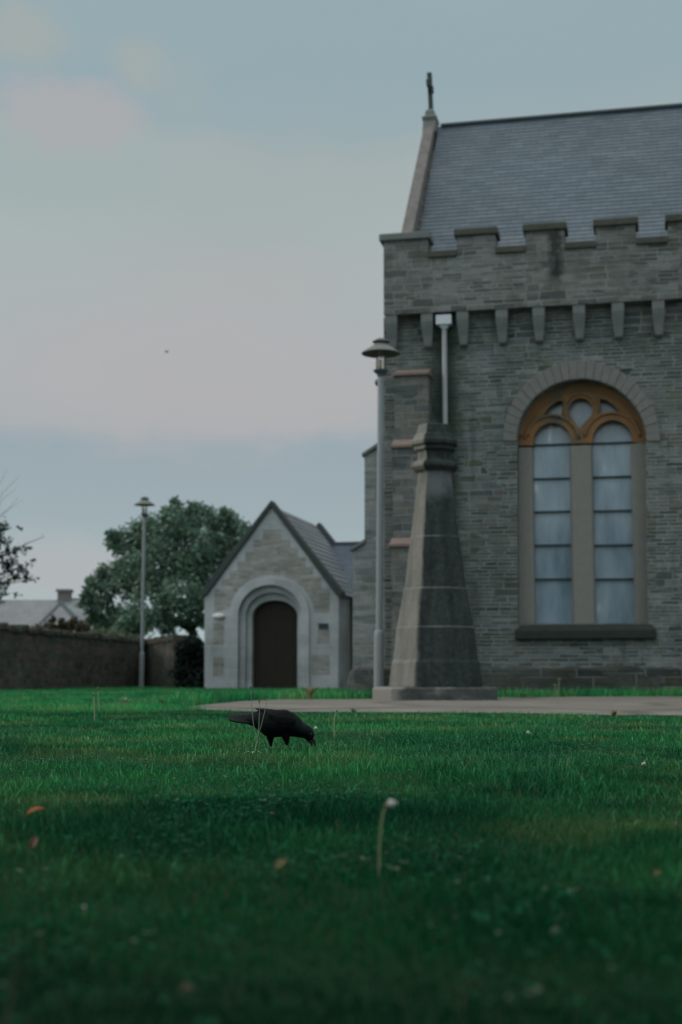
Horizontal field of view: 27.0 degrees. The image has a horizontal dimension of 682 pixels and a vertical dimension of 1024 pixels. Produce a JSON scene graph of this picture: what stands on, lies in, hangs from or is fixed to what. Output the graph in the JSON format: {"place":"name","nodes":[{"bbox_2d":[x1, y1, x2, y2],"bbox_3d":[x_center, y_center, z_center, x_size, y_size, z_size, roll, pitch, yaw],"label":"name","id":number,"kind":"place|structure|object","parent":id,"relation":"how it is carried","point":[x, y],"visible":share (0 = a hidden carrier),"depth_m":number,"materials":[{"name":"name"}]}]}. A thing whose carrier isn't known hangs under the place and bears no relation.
{"place":"outdoors","nodes":[
{"label":"outdoors","id":0,"kind":"place"},
{"bbox_2d":[0,589,93,631],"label":"house","id":1,"kind":"structure","parent":0,"point":[31,612],"depth_m":82.36,"materials":[{"name":"stone"}]},
{"bbox_2d":[303,687,318,698],"bbox_3d":[-0.441,2.589,20.272,0.268,0.196,0.167,1,-7,-7],"label":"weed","id":2,"kind":"object","parent":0,"point":[309,692],"visible":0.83,"depth_m":20.26,"materials":[{"name":"plant"}]},
{"bbox_2d":[0,696,681,1023],"bbox_3d":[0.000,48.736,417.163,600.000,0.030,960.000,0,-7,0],"label":"ground","id":3,"kind":"structure","parent":0,"point":[225,1001],"depth_m":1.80,"materials":[{"name":"green plant"}]},
{"bbox_2d":[0,472,42,603],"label":"tree","id":4,"kind":"object","parent":3,"relation":"on","point":[8,565],"visible":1,"depth_m":37.73,"materials":[{"name":"green plant"}]},
{"bbox_2d":[19,806,44,818],"bbox_3d":[-0.701,0.683,3.224,0.060,0.015,0.033,-17,9,-13],"label":"fallen leaf","id":5,"kind":"object","parent":3,"relation":"on","point":[33,809],"visible":0.84,"depth_m":3.23,"materials":[{"name":"orange plant"}]},
{"bbox_2d":[28,836,37,852],"bbox_3d":[-0.579,0.625,2.673,0.019,0.034,0.009,13,-27,24],"label":"fallen leaf","id":6,"kind":"object","parent":3,"relation":"on","point":[33,841],"visible":1,"depth_m":2.67,"materials":[{"name":"beige plant"}]},
{"bbox_2d":[35,614,90,631],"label":"shrub","id":7,"kind":"object","parent":3,"relation":"on","point":[72,624],"visible":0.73,"depth_m":41.45,"materials":[{"name":"green plant"}]},
{"bbox_2d":[0,622,147,689],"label":"boundary wall","id":8,"kind":"structure","parent":3,"relation":"on","point":[34,657],"depth_m":35.69,"materials":[{"name":"stone"}]},
{"bbox_2d":[93,693,94,719],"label":"flower stem","id":9,"kind":"object","parent":3,"relation":"on","point":[94,705],"visible":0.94,"depth_m":10.51,"materials":[{"name":"green plant"}]},
{"bbox_2d":[90,625,140,636],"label":"shrub","id":10,"kind":"object","parent":3,"relation":"on","point":[122,631],"visible":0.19,"depth_m":45.73,"materials":[{"name":"green plant"}]},
{"bbox_2d":[134,497,154,686],"bbox_3d":[-5.572,2.303,40.001,0.592,5.510,0.591,0,-7,0],"label":"street lamp","id":11,"kind":"object","parent":3,"relation":"on","point":[145,501],"visible":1,"depth_m":39.98,"materials":[{"name":"metal"}]},
{"bbox_2d":[73,495,250,638],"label":"tree","id":12,"kind":"object","parent":3,"relation":"on","point":[193,564],"visible":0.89,"depth_m":51.52,"materials":[{"name":"green plant"}]},
{"bbox_2d":[145,635,187,687],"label":"boundary wall","id":13,"kind":"structure","parent":3,"relation":"on","point":[159,657],"depth_m":40.21,"materials":[{"name":"stone"}]},
{"bbox_2d":[168,634,203,688],"bbox_3d":[-3.915,4.090,37.206,1.224,1.762,1.252,0,-7,0],"label":"hedge","id":14,"kind":"object","parent":3,"relation":"on","point":[189,653],"visible":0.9,"depth_m":37.03,"materials":[{"name":"green plant"}]},
{"bbox_2d":[179,983,195,991],"bbox_3d":[-0.152,0.469,1.402,0.021,0.008,0.013,4,-8,-29],"label":"fallen leaf","id":15,"kind":"object","parent":3,"relation":"on","point":[186,986],"visible":1,"depth_m":1.40,"materials":[{"name":"brown plant"}]},
{"bbox_2d":[247,686,267,754],"bbox_3d":[-0.362,0.886,6.026,0.105,0.294,0.075,0,-7,0],"label":"plantain","id":16,"kind":"object","parent":3,"relation":"on","point":[259,719],"visible":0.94,"depth_m":6.04,"materials":[{"name":"green plant"}]},
{"bbox_2d":[228,708,315,749],"bbox_3d":[-0.312,0.982,6.430,0.401,0.187,0.135,0,-7,0],"label":"crow","id":17,"kind":"object","parent":3,"relation":"on","point":[285,725],"visible":0.92,"depth_m":6.39,"materials":[{"name":"black"}]},
{"bbox_2d":[200,501,352,689],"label":"porch building","id":18,"kind":"structure","parent":3,"relation":"on","point":[276,592],"depth_m":36.14,"materials":[{"name":"grey stone"}]},
{"bbox_2d":[254,601,296,688],"bbox_3d":[-1.695,3.378,36.254,1.338,2.411,0.120,-1,-7,13],"label":"door","id":19,"kind":"structure","parent":18,"relation":"in","point":[275,622],"depth_m":36.24,"materials":[{"name":"brown wood"}]},
{"bbox_2d":[270,858,289,873],"bbox_3d":[-0.100,0.574,2.306,0.039,0.010,0.022,-31,20,-29],"label":"fallen leaf","id":20,"kind":"object","parent":3,"relation":"on","point":[279,863],"visible":1,"depth_m":2.31,"materials":[{"name":"yellow plant"}]},
{"bbox_2d":[333,710,337,737],"bbox_3d":[-0.029,1.129,7.520,0.023,0.162,0.008,0,-7,0],"label":"flower stem","id":21,"kind":"object","parent":3,"relation":"on","point":[334,722],"visible":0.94,"depth_m":7.52,"materials":[{"name":"green plant"}]},
{"bbox_2d":[316,522,358,671],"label":"side chapel","id":22,"kind":"structure","parent":3,"relation":"on","point":[343,554],"depth_m":39.42,"materials":[{"name":"stone"}]},
{"bbox_2d":[361,338,399,686],"bbox_3d":[0.578,0.114,21.128,0.591,5.510,0.591,1,-7,0],"label":"street lamp","id":23,"kind":"object","parent":3,"relation":"on","point":[380,348],"visible":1,"depth_m":21.12,"materials":[{"name":"metal"}]},
{"bbox_2d":[378,799,397,876],"bbox_3d":[0.079,0.545,2.372,0.034,0.131,0.014,0,-7,0],"label":"daisy","id":24,"kind":"object","parent":3,"relation":"on","point":[390,803],"visible":0.98,"depth_m":2.37,"materials":[{"name":"white plant"}]},
{"bbox_2d":[372,423,497,699],"bbox_3d":[1.369,0.730,20.603,1.744,4.065,1.744,-1,-7,6],"label":"stone obelisk","id":25,"kind":"object","parent":3,"relation":"on","point":[435,654],"visible":0.94,"depth_m":20.15,"materials":[{"name":"grey stone"}]},
{"bbox_2d":[347,72,681,692],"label":"church","id":26,"kind":"structure","parent":3,"relation":"on","point":[533,299],"depth_m":26.60,"materials":[{"name":"stone"}]},
{"bbox_2d":[503,361,659,639],"bbox_3d":[4.474,-0.222,26.339,2.871,5.152,0.702,-1,-7,13],"label":"window","id":27,"kind":"structure","parent":26,"relation":"in","point":[583,506],"depth_m":26.51,"materials":[{"name":"glass"}]},
{"bbox_2d":[651,870,661,877],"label":"fallen leaf","id":28,"kind":"object","parent":3,"relation":"on","point":[657,873],"visible":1,"depth_m":2.34,"materials":[{"name":"brown plant"}]},
{"bbox_2d":[0,685,681,710],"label":"verge grass","id":29,"kind":"structure","parent":0,"point":[81,699],"depth_m":20.80,"materials":[{"name":"green plant"}]},
{"bbox_2d":[0,0,681,649],"label":"sky","id":30,"kind":"structure","parent":0,"point":[214,185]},
{"bbox_2d":[191,696,681,714],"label":"path","id":31,"kind":"structure","parent":0,"point":[659,705],"depth_m":16.02,"materials":[{"name":"grey concrete"}]},
{"bbox_2d":[554,678,560,696],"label":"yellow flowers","id":32,"kind":"object","parent":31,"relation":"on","point":[558,687],"visible":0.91,"depth_m":22.36,"materials":[{"name":"green plant"}]}
]}

